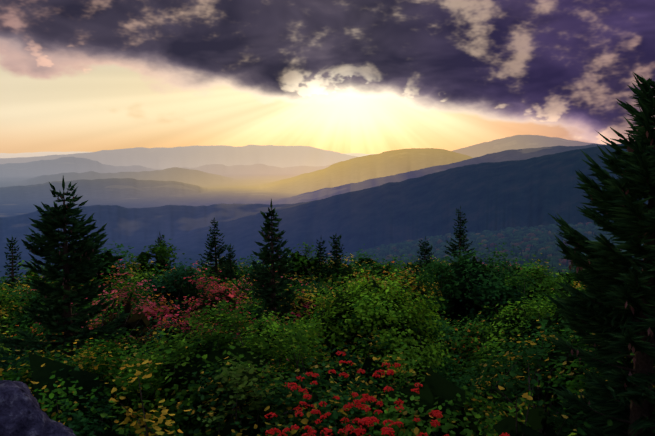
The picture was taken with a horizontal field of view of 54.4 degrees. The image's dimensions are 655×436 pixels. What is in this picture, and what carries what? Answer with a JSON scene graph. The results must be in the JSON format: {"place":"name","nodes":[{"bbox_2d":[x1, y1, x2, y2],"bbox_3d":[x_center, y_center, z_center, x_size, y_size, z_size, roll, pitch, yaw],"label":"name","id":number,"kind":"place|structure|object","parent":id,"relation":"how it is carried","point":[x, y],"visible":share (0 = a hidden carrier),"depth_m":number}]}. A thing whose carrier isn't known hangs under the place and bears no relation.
{"place":"outdoors","nodes":[
{"label":"outdoors","id":0,"kind":"place"},
{"bbox_2d":[0,178,207,201],"bbox_3d":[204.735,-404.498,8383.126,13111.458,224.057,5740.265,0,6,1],"label":"mountain","id":1,"kind":"structure","parent":0,"point":[109,188],"depth_m":7674.00},
{"bbox_2d":[0,167,286,185],"bbox_3d":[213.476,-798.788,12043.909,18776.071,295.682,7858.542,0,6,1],"label":"mountain","id":2,"kind":"structure","parent":0,"point":[190,176],"depth_m":11473.14},
{"bbox_2d":[0,174,300,284],"bbox_3d":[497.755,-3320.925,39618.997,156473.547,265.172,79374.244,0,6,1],"label":"valley ground","id":3,"kind":"structure","parent":0,"point":[243,191],"depth_m":6601.40},
{"bbox_2d":[0,202,303,242],"bbox_3d":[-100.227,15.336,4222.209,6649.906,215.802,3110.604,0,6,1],"label":"mountain","id":4,"kind":"structure","parent":0,"point":[150,223],"depth_m":4029.58},
{"bbox_2d":[0,157,334,175],"bbox_3d":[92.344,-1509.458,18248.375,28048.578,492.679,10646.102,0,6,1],"label":"mountain","id":5,"kind":"structure","parent":0,"point":[57,166],"depth_m":17360.12},
{"bbox_2d":[0,145,356,168],"bbox_3d":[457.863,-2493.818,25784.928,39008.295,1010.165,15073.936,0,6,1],"label":"mountain","id":6,"kind":"structure","parent":0,"point":[225,155],"depth_m":24832.43},
{"bbox_2d":[0,151,372,157],"bbox_3d":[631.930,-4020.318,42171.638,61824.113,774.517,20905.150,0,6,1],"label":"mountain","id":7,"kind":"structure","parent":0,"point":[17,155],"depth_m":40305.34},
{"bbox_2d":[0,144,601,210],"bbox_3d":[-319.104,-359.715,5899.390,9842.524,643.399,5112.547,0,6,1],"label":"mountain","id":8,"kind":"structure","parent":0,"point":[501,156],"depth_m":5958.83},
{"bbox_2d":[0,135,604,178],"bbox_3d":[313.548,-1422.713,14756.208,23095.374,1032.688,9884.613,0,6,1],"label":"mountain","id":9,"kind":"structure","parent":0,"point":[516,142],"depth_m":14329.43},
{"bbox_2d":[308,238,333,285],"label":"spruce tree","id":10,"kind":"object","parent":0,"point":[323,270],"depth_m":40.27},
{"bbox_2d":[0,238,654,435],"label":"shrub","id":11,"kind":"object","parent":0,"point":[81,392],"depth_m":10.83},
{"bbox_2d":[265,351,509,435],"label":"flowers","id":12,"kind":"object","parent":11,"relation":"on","point":[370,421],"visible":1,"depth_m":5.17},
{"bbox_2d":[0,0,654,153],"label":"sky","id":13,"kind":"structure","parent":0,"point":[341,76]},
{"bbox_2d":[200,148,472,193],"bbox_3d":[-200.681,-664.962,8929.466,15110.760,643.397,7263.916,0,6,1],"label":"mountain","id":14,"kind":"structure","parent":0,"point":[373,166],"depth_m":8890.97},
{"bbox_2d":[325,234,352,282],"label":"spruce tree","id":15,"kind":"object","parent":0,"point":[335,264],"depth_m":41.20},
{"bbox_2d":[166,144,647,265],"bbox_3d":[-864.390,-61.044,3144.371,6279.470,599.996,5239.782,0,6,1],"label":"mountain","id":16,"kind":"structure","parent":0,"point":[532,192],"depth_m":2779.43},
{"bbox_2d":[309,221,642,276],"bbox_3d":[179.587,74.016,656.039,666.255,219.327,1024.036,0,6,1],"label":"forest canopy","id":17,"kind":"object","parent":16,"relation":"on","point":[531,240],"visible":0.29,"depth_m":519.21},
{"bbox_2d":[495,260,526,282],"bbox_3d":[8.201,4.297,29.259,2.780,4.981,3.084,-3,7,-31],"label":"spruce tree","id":18,"kind":"object","parent":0,"point":[510,270],"depth_m":29.05},
{"bbox_3d":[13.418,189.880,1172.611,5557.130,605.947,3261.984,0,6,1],"label":"summit","id":19,"kind":"structure","parent":0,"visible":0},
{"bbox_2d":[1,237,23,297],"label":"spruce tree","id":20,"kind":"object","parent":19,"relation":"on","point":[7,265],"depth_m":37.90},
{"bbox_2d":[0,380,75,435],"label":"outcrop rock","id":21,"kind":"object","parent":19,"relation":"on","point":[22,413],"visible":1,"depth_m":2.20},
{"bbox_2d":[0,176,162,367],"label":"spruce tree","id":22,"kind":"object","parent":19,"relation":"on","point":[83,266],"depth_m":13.34},
{"bbox_2d":[149,233,175,266],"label":"spruce tree","id":23,"kind":"object","parent":19,"relation":"on","point":[170,262],"depth_m":46.84},
{"bbox_2d":[197,218,233,287],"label":"spruce tree","id":24,"kind":"object","parent":19,"relation":"on","point":[209,254],"depth_m":45.54},
{"bbox_2d":[217,243,242,286],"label":"spruce tree","id":25,"kind":"object","parent":19,"relation":"on","point":[228,272],"depth_m":43.81},
{"bbox_2d":[248,199,296,327],"bbox_3d":[-1.780,2.620,18.768,2.514,6.464,2.919,0,6,1],"label":"spruce tree","id":26,"kind":"object","parent":19,"relation":"on","point":[265,277],"depth_m":18.48},
{"bbox_2d":[408,236,436,280],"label":"spruce tree","id":27,"kind":"object","parent":19,"relation":"on","point":[427,253],"depth_m":49.76},
{"bbox_2d":[443,206,477,269],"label":"spruce tree","id":28,"kind":"object","parent":19,"relation":"on","point":[463,245],"depth_m":51.10},
{"bbox_2d":[542,72,654,435],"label":"spruce tree","id":29,"kind":"object","parent":19,"relation":"on","point":[604,288],"depth_m":6.30}
]}

